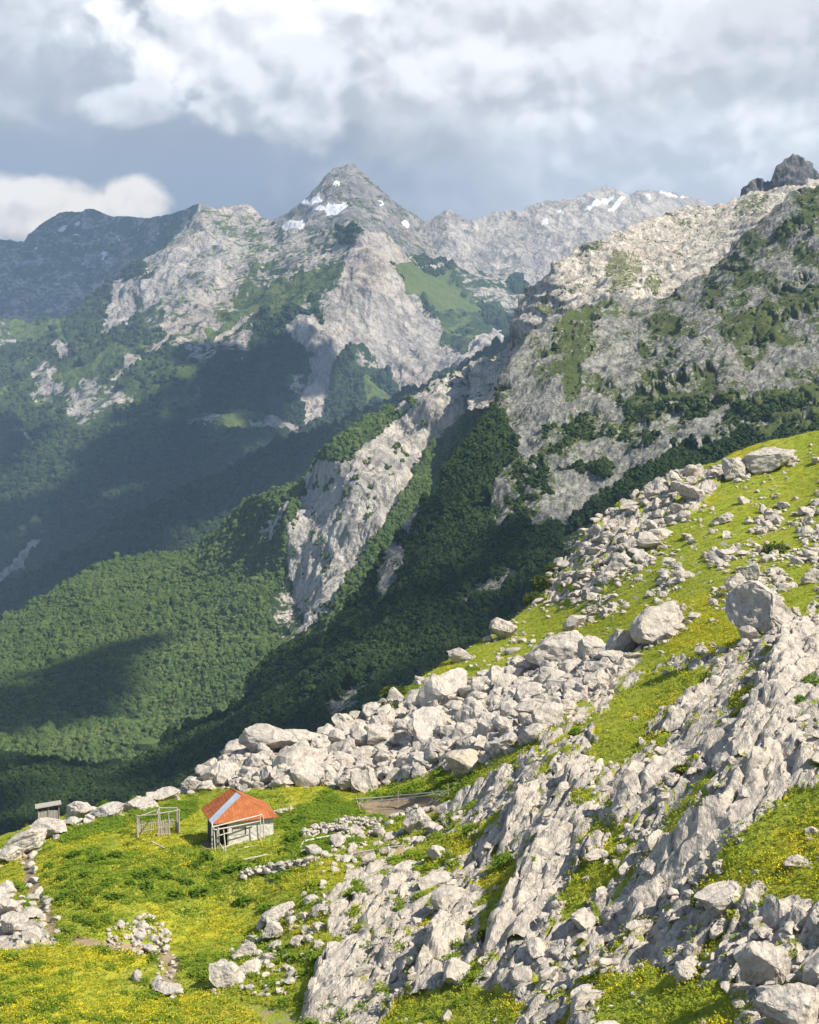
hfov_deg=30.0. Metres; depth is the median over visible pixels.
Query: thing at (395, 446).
scrub
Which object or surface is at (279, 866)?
stone wall
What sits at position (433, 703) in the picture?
limestone block
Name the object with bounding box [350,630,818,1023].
rubble
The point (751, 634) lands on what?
rubble
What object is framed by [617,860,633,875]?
limestone block
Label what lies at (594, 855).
limestone block
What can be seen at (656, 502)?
limestone block
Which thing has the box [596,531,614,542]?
limestone block
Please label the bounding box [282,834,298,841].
dock plant
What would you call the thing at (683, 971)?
boulder
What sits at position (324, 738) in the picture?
limestone block
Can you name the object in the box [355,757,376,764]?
limestone block
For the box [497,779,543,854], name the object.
rock outcrop
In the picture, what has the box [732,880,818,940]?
rock outcrop
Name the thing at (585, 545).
limestone block
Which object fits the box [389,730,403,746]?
limestone block
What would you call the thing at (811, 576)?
limestone block
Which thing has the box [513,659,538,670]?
boulder
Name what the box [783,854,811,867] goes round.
boulder
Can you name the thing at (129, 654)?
forest
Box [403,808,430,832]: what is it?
boulder
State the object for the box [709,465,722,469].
limestone block
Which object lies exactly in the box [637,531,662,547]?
boulder
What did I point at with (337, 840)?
rubble
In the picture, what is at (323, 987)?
rock outcrop
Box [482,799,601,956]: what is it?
rock outcrop
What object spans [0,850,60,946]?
rubble
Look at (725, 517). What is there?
boulder
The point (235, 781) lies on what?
limestone block
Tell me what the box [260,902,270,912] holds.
dock plant
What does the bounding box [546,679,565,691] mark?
limestone block
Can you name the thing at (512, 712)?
limestone block
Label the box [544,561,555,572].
shrub
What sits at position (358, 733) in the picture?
limestone block
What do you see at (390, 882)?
rock outcrop
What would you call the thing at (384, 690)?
shrub
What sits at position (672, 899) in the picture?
limestone block
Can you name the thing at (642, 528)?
limestone block
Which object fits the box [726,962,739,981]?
limestone block
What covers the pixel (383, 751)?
limestone block
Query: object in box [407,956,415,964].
limestone block
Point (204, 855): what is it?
dock plant
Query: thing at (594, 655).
limestone block
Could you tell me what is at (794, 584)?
limestone block
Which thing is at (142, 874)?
dock plant
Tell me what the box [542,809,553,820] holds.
limestone block
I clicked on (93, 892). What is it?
dock plant
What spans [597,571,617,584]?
limestone block
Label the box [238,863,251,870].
dock plant
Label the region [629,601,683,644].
boulder
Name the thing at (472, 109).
sky
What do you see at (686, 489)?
rubble
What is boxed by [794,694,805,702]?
shrub
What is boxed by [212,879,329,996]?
rubble
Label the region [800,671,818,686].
shrub
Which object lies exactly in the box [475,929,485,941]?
shrub
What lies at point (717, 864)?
limestone block
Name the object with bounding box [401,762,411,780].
limestone block
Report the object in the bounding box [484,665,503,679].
limestone block
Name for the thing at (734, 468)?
boulder
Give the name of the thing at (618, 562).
limestone block
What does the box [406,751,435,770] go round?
limestone block
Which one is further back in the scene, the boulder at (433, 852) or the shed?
the shed
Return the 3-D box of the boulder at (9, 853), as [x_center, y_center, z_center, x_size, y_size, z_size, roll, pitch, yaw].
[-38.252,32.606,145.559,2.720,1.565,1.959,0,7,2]
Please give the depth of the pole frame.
139.39 m
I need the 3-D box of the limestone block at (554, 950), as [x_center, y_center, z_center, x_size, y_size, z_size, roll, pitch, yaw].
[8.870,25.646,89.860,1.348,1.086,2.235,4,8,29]
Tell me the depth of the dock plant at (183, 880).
129.96 m
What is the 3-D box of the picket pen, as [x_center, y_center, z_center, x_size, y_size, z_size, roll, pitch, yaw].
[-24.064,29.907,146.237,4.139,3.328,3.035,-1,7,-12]
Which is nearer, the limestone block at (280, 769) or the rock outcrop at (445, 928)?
the rock outcrop at (445, 928)
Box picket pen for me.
[136,807,179,836]
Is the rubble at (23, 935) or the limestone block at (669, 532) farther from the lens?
the limestone block at (669, 532)
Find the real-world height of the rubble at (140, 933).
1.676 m
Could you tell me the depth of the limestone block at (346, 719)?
190.40 m
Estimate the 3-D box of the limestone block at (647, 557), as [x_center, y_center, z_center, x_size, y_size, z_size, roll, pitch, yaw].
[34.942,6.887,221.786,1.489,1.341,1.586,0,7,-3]
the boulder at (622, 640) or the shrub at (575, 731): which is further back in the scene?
the boulder at (622, 640)
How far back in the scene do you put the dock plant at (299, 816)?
144.99 m
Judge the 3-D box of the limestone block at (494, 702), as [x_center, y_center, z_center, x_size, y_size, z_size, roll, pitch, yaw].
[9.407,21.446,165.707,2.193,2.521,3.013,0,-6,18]
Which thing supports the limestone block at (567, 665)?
on the hillside
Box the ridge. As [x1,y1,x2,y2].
[0,342,506,611]
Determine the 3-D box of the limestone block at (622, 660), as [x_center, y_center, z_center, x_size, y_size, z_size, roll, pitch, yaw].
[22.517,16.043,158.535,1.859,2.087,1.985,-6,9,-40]
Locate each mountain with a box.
[0,185,818,824]
[0,203,523,580]
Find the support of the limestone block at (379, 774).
on the hillside
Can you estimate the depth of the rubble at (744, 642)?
144.54 m
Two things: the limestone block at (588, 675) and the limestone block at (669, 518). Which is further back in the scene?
the limestone block at (669, 518)
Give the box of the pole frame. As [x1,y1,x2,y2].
[211,814,264,851]
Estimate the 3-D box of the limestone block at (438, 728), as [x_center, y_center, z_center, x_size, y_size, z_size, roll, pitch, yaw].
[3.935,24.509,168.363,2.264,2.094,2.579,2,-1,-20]
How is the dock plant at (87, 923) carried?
on the hillside
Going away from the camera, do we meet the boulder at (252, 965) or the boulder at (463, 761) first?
the boulder at (252, 965)
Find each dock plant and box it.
[42,862,54,868]
[55,873,67,880]
[56,890,72,900]
[64,849,83,857]
[64,881,75,887]
[78,871,88,878]
[81,899,94,904]
[83,920,94,926]
[89,853,106,863]
[91,890,101,896]
[100,882,109,887]
[103,892,119,900]
[106,850,123,858]
[124,879,136,886]
[130,869,150,879]
[138,880,154,890]
[143,866,160,875]
[158,871,172,879]
[167,888,186,899]
[180,877,194,885]
[188,859,201,867]
[189,885,209,898]
[197,852,213,861]
[208,871,222,878]
[221,864,239,873]
[234,895,252,907]
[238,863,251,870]
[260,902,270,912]
[277,847,288,852]
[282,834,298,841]
[291,814,307,822]
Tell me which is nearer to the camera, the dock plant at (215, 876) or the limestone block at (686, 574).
the dock plant at (215, 876)
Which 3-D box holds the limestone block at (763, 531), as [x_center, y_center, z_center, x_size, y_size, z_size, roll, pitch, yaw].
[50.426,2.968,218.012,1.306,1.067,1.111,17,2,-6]
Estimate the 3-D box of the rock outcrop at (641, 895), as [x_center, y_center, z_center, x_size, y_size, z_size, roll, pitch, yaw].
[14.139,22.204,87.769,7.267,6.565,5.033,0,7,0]
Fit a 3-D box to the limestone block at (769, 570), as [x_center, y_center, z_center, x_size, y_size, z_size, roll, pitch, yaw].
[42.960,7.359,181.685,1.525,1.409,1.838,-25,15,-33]
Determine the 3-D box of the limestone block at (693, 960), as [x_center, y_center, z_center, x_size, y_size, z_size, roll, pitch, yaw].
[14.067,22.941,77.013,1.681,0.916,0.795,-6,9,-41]
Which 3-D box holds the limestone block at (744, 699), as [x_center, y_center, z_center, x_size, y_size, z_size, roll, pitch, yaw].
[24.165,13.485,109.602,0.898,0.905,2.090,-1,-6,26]
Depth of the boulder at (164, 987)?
108.62 m
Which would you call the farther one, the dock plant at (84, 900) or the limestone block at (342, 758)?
the limestone block at (342, 758)
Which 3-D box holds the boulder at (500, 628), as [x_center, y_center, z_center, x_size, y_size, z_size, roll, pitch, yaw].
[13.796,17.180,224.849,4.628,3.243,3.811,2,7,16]
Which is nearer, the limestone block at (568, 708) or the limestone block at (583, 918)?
the limestone block at (583, 918)
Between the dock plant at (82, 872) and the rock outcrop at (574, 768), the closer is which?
the rock outcrop at (574, 768)
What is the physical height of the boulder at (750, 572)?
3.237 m
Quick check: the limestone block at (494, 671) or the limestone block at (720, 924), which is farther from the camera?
the limestone block at (494, 671)
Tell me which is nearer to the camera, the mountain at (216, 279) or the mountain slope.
the mountain slope
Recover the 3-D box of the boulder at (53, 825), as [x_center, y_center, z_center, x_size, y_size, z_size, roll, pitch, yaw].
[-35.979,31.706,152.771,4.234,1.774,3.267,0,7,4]
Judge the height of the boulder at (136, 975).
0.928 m
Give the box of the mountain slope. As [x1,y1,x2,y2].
[467,178,818,409]
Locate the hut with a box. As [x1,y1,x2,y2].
[201,787,278,847]
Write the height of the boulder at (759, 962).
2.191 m
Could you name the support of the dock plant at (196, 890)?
on the hillside
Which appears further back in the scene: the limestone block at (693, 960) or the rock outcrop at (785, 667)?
the rock outcrop at (785, 667)
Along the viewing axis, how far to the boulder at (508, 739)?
139.83 m
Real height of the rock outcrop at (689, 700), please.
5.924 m
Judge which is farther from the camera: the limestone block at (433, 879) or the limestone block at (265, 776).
the limestone block at (265, 776)
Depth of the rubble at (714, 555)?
208.37 m
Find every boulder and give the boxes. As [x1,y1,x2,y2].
[0,846,23,861]
[0,886,13,912]
[0,911,28,933]
[3,827,46,852]
[29,817,66,836]
[65,801,95,818]
[92,801,124,816]
[124,796,157,809]
[131,969,141,981]
[151,979,183,994]
[154,786,180,800]
[184,778,200,791]
[209,961,238,988]
[234,941,256,956]
[238,723,298,752]
[239,958,261,975]
[260,901,294,922]
[262,921,282,938]
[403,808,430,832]
[426,845,445,859]
[443,748,479,775]
[447,647,473,662]
[488,732,516,753]
[489,617,517,638]
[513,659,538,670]
[525,630,583,666]
[577,635,605,658]
[605,628,641,651]
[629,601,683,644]
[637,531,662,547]
[674,960,699,984]
[710,512,733,524]
[721,457,749,479]
[724,573,745,590]
[725,580,794,635]
[734,941,790,984]
[737,563,759,580]
[742,446,795,474]
[753,982,818,1023]
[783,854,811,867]
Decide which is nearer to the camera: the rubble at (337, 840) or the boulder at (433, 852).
the boulder at (433, 852)
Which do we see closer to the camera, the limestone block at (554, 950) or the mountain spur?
the limestone block at (554, 950)
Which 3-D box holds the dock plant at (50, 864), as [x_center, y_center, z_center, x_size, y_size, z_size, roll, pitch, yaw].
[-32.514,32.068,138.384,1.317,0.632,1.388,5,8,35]
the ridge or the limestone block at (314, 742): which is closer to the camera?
the limestone block at (314, 742)
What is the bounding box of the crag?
[740,153,818,195]
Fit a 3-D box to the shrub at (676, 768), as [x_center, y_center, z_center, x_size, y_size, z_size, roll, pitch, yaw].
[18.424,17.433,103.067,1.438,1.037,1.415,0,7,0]
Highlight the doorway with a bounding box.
[216,824,228,847]
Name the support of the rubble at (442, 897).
on the hillside
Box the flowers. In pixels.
[0,437,818,1023]
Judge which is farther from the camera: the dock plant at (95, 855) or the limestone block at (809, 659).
the dock plant at (95, 855)
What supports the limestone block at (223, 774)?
on the hillside
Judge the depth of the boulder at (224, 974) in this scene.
108.43 m
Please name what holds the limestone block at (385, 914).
on the hillside
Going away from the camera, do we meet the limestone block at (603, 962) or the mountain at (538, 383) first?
the limestone block at (603, 962)
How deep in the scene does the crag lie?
2940.96 m
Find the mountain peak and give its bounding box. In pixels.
[270,163,436,258]
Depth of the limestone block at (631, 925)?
84.81 m
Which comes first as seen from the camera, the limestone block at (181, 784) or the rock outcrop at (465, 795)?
the rock outcrop at (465, 795)
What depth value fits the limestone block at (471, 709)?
165.60 m
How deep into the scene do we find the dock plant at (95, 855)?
135.11 m
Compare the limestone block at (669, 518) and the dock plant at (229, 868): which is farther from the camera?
the limestone block at (669, 518)
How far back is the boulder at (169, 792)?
164.50 m
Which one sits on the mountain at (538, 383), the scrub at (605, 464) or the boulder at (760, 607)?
the scrub at (605, 464)
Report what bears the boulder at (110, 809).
on the hillside
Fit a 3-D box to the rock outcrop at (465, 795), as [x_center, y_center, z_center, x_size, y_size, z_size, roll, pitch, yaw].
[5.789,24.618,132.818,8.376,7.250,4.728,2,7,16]
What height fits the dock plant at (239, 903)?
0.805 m
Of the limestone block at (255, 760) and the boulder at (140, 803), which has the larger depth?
the limestone block at (255, 760)
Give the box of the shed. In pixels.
[35,800,60,818]
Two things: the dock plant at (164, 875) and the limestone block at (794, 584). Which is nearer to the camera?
the dock plant at (164, 875)
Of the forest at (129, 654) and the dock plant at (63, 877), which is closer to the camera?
the dock plant at (63, 877)
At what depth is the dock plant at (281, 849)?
135.31 m
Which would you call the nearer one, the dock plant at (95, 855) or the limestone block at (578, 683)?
the dock plant at (95, 855)
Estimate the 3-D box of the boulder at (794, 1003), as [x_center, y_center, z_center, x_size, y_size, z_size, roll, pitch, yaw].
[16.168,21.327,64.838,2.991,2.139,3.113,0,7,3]
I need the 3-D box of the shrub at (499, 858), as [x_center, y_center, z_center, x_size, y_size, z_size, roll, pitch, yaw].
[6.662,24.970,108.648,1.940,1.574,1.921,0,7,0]
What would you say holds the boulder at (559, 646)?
on the hillside
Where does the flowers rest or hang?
on the hillside
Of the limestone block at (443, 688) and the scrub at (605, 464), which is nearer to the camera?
the limestone block at (443, 688)
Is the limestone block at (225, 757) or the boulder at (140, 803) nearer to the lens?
the boulder at (140, 803)
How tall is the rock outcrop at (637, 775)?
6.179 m
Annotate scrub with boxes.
[290,354,496,607]
[489,188,818,531]
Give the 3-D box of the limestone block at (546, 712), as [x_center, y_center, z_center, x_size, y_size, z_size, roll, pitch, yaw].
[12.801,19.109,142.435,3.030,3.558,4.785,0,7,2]
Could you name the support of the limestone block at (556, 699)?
on the hillside
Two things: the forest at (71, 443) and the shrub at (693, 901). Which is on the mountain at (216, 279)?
the forest at (71, 443)
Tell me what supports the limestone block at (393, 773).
on the hillside
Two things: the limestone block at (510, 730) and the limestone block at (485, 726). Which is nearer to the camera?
the limestone block at (510, 730)
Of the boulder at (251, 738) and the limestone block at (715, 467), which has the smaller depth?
the boulder at (251, 738)
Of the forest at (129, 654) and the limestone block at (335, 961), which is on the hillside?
the limestone block at (335, 961)
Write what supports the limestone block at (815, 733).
on the hillside
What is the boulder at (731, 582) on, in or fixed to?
on the hillside
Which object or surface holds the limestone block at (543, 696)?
on the hillside
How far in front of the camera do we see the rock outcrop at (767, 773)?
90.11 m
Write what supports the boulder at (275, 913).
on the hillside
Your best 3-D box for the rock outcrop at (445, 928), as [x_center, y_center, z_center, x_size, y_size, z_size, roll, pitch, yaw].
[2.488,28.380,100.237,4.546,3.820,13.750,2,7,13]
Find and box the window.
[232,826,245,834]
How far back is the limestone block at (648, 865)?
90.70 m
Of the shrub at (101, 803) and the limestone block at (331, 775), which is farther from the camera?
the shrub at (101, 803)
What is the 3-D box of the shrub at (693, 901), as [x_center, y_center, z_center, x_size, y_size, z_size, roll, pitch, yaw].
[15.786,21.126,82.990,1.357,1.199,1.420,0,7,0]
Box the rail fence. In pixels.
[356,790,448,802]
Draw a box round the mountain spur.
[0,356,496,763]
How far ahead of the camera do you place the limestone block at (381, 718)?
186.04 m
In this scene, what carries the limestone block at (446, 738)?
on the hillside
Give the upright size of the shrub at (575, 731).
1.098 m
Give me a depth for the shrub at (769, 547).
199.99 m
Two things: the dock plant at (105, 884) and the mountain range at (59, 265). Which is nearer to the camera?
the dock plant at (105, 884)
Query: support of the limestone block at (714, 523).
on the hillside
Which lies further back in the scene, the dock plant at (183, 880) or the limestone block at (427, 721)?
the limestone block at (427, 721)
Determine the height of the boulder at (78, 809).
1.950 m
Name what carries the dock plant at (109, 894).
on the hillside
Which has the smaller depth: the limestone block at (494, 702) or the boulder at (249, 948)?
the boulder at (249, 948)
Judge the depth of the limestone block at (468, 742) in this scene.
149.81 m
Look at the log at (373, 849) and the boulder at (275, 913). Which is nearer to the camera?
the boulder at (275, 913)
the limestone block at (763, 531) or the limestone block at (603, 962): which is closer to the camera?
the limestone block at (603, 962)
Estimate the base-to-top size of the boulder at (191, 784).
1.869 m
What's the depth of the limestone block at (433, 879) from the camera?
113.69 m
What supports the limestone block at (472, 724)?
on the hillside
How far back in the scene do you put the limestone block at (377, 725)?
179.19 m
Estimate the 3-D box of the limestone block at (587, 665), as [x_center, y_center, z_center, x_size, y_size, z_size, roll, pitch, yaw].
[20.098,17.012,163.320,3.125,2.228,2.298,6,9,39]
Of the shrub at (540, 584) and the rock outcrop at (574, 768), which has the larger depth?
the shrub at (540, 584)
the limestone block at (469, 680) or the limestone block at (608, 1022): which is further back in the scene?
the limestone block at (469, 680)
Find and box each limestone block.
[180,776,196,786]
[213,764,237,785]
[220,755,229,761]
[229,754,246,766]
[229,777,241,786]
[245,753,269,767]
[245,769,254,780]
[259,765,272,782]
[271,763,291,779]
[292,739,309,745]
[309,737,323,746]
[316,723,334,735]
[318,734,330,742]
[322,768,338,786]
[326,957,343,968]
[331,713,356,725]
[333,751,354,764]
[349,723,371,745]
[350,768,377,792]
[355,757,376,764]
[362,702,380,719]
[365,723,391,731]
[369,713,387,724]
[375,770,384,780]
[377,709,389,713]
[378,749,394,756]
[381,910,392,918]
[387,767,400,780]
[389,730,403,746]
[395,706,406,718]
[395,716,411,728]
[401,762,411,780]
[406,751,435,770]
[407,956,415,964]
[413,667,467,707]
[413,706,445,742]
[416,871,451,890]
[426,699,438,706]
[429,741,445,749]
[435,725,445,733]
[440,735,452,740]
[455,700,485,721]
[462,736,476,748]
[465,720,476,728]
[467,676,473,684]
[471,683,482,691]
[476,669,488,676]
[476,711,508,736]
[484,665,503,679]
[486,698,499,711]
[489,689,497,694]
[493,697,514,710]
[503,728,517,743]
[507,690,515,695]
[507,707,517,716]
[510,657,522,661]
[513,682,544,702]
[523,931,534,942]
[531,701,563,726]
[533,693,550,699]
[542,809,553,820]
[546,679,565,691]
[547,939,565,957]
[551,697,560,703]
[558,658,582,672]
[561,571,574,579]
[563,689,580,699]
[565,706,573,711]
[570,907,599,930]
[570,988,605,1014]
[576,680,582,686]
[577,541,594,553]
[577,568,591,578]
[583,661,603,671]
[584,671,601,690]
[584,848,607,862]
[585,586,592,596]
[589,652,599,659]
[589,937,604,955]
[595,1020,618,1023]
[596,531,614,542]
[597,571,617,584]
[597,958,613,966]
[602,558,610,564]
[605,551,633,571]
[609,593,617,599]
[617,657,636,667]
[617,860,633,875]
[622,536,636,546]
[626,920,638,930]
[639,523,657,531]
[640,854,658,876]
[643,477,666,491]
[645,555,654,562]
[651,498,660,509]
[662,528,672,535]
[664,515,677,522]
[669,895,679,902]
[676,570,694,579]
[684,955,698,967]
[693,880,742,917]
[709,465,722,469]
[709,918,730,939]
[710,522,718,526]
[712,858,722,868]
[722,530,730,537]
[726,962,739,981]
[740,694,748,703]
[744,519,754,523]
[759,529,767,533]
[765,568,775,574]
[789,582,797,587]
[793,923,801,931]
[800,568,818,585]
[804,656,812,664]
[811,730,818,737]
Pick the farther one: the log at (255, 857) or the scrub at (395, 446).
the scrub at (395, 446)
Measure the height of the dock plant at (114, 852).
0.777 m
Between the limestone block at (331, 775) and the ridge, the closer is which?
the limestone block at (331, 775)
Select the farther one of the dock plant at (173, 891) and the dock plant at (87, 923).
the dock plant at (173, 891)
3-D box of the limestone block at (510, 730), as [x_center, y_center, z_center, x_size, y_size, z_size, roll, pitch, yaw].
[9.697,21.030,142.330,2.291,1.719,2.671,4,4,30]
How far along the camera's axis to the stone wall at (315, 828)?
139.76 m
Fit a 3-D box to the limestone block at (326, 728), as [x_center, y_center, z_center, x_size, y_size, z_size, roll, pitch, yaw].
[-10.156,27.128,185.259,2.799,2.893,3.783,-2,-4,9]
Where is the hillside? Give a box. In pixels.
[0,431,818,1023]
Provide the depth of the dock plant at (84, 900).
122.79 m
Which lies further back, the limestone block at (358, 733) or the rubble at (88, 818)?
the limestone block at (358, 733)
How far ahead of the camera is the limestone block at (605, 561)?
236.56 m
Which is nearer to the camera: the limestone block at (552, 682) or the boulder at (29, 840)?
the boulder at (29, 840)
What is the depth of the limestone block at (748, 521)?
224.62 m
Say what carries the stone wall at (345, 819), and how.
on the hillside
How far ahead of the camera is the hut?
141.28 m
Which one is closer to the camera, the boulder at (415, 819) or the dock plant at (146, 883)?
the dock plant at (146, 883)
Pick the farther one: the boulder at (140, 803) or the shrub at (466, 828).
the boulder at (140, 803)
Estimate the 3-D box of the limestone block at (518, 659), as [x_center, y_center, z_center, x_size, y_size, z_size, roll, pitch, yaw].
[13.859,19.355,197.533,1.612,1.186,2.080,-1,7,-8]
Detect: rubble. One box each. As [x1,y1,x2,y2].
[0,456,818,1011]
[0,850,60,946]
[46,786,196,837]
[106,913,177,979]
[180,643,641,791]
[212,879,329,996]
[301,794,457,872]
[304,612,818,1023]
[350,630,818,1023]
[414,443,818,684]
[546,464,721,602]
[562,490,818,630]
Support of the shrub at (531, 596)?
on the hillside
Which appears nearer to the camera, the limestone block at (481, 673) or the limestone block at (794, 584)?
the limestone block at (794, 584)
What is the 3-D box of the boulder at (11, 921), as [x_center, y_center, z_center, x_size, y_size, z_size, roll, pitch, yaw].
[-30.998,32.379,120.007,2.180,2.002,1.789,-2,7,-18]
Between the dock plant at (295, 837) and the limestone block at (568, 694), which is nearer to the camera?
the dock plant at (295, 837)
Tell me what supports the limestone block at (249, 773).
on the hillside
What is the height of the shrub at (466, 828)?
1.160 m
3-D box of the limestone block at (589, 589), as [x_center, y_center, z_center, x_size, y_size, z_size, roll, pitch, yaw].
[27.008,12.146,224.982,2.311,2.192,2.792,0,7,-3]
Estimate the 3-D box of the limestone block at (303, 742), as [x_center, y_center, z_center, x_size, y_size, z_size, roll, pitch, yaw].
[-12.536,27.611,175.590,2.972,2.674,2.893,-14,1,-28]
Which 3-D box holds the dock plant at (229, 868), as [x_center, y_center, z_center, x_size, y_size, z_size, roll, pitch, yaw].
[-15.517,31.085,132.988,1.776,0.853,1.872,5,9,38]
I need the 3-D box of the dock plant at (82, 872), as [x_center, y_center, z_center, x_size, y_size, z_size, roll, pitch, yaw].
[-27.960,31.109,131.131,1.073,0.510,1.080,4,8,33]
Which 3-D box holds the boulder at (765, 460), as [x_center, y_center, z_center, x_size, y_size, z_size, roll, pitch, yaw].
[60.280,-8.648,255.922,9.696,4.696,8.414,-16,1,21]
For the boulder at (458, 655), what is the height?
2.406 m
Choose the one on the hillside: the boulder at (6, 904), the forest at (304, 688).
the boulder at (6, 904)
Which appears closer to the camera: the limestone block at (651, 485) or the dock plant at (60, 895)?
the dock plant at (60, 895)
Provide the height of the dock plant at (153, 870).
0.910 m
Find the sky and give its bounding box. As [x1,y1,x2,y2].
[0,0,818,241]
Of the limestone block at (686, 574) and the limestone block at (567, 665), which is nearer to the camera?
the limestone block at (567, 665)
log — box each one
[243,854,267,860]
[353,845,401,853]
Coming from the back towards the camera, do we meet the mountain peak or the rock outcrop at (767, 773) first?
the mountain peak
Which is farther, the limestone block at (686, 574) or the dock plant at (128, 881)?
the limestone block at (686, 574)
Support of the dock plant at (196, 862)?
on the hillside
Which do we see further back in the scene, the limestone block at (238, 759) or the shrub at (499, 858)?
the limestone block at (238, 759)
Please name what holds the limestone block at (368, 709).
on the hillside
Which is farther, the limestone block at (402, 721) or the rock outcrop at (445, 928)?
the limestone block at (402, 721)
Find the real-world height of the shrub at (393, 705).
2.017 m
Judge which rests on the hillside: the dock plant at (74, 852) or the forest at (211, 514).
the dock plant at (74, 852)
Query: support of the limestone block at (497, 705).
on the hillside
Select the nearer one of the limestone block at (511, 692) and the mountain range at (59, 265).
the limestone block at (511, 692)
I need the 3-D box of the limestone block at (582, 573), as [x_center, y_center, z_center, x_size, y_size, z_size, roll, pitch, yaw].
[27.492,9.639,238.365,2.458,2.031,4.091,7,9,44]
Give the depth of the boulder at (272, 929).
116.11 m
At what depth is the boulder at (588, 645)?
177.12 m
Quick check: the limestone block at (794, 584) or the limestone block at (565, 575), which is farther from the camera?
the limestone block at (565, 575)
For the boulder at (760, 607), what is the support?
on the hillside
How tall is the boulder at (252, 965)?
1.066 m
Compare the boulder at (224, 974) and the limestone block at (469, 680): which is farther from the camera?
the limestone block at (469, 680)
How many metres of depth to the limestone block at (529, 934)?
91.96 m
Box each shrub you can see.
[95,799,109,806]
[374,700,397,710]
[379,683,408,699]
[461,824,476,834]
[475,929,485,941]
[490,852,513,873]
[522,591,540,604]
[529,572,557,590]
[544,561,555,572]
[568,727,582,735]
[672,762,689,774]
[689,890,698,908]
[747,900,764,914]
[761,540,790,553]
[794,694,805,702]
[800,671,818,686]
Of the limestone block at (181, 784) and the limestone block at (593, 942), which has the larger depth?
the limestone block at (181, 784)
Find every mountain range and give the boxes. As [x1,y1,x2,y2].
[0,204,198,322]
[417,185,707,285]
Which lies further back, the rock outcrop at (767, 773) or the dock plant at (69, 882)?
the dock plant at (69, 882)
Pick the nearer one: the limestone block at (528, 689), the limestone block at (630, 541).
the limestone block at (528, 689)
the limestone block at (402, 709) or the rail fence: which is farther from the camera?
the limestone block at (402, 709)
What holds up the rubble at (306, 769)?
on the hillside
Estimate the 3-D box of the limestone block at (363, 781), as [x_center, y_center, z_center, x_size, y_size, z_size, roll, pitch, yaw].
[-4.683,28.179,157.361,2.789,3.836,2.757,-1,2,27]
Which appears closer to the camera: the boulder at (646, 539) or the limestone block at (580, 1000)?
the limestone block at (580, 1000)
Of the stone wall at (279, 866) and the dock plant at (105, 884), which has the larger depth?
the stone wall at (279, 866)
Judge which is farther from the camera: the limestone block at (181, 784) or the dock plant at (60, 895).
the limestone block at (181, 784)
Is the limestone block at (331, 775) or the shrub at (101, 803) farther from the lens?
the shrub at (101, 803)
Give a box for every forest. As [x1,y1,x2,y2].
[0,215,529,580]
[0,327,510,618]
[0,392,818,835]
[0,394,488,762]
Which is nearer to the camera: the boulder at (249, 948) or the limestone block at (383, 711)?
the boulder at (249, 948)
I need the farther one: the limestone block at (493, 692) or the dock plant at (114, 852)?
the limestone block at (493, 692)
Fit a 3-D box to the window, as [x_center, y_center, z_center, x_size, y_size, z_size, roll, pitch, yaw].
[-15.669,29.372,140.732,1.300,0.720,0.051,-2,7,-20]
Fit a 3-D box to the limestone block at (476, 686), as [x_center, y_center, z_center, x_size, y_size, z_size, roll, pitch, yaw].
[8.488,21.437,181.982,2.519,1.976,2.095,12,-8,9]
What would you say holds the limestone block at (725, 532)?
on the hillside
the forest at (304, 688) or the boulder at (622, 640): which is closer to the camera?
the boulder at (622, 640)
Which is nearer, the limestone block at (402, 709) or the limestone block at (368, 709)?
the limestone block at (402, 709)
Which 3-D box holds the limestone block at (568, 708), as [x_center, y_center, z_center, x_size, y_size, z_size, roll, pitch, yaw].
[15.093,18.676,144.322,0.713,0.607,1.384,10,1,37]
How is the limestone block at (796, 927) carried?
on the hillside
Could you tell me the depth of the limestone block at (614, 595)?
211.22 m
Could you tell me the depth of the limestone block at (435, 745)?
156.83 m
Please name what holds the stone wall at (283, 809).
on the hillside
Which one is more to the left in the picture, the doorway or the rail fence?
the doorway
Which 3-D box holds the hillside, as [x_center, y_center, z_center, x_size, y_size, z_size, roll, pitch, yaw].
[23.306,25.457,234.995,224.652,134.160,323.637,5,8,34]
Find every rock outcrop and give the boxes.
[298,933,370,1023]
[361,860,420,923]
[405,890,486,998]
[438,756,521,821]
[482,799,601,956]
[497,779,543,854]
[550,754,595,797]
[598,747,697,826]
[601,838,717,945]
[613,730,811,913]
[651,656,764,738]
[723,615,818,755]
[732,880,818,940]
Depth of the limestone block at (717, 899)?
79.94 m
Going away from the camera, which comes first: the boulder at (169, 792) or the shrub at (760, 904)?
the shrub at (760, 904)
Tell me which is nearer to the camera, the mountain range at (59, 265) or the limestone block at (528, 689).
the limestone block at (528, 689)
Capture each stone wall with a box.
[238,855,313,879]
[273,805,292,813]
[301,818,368,836]
[330,815,384,834]

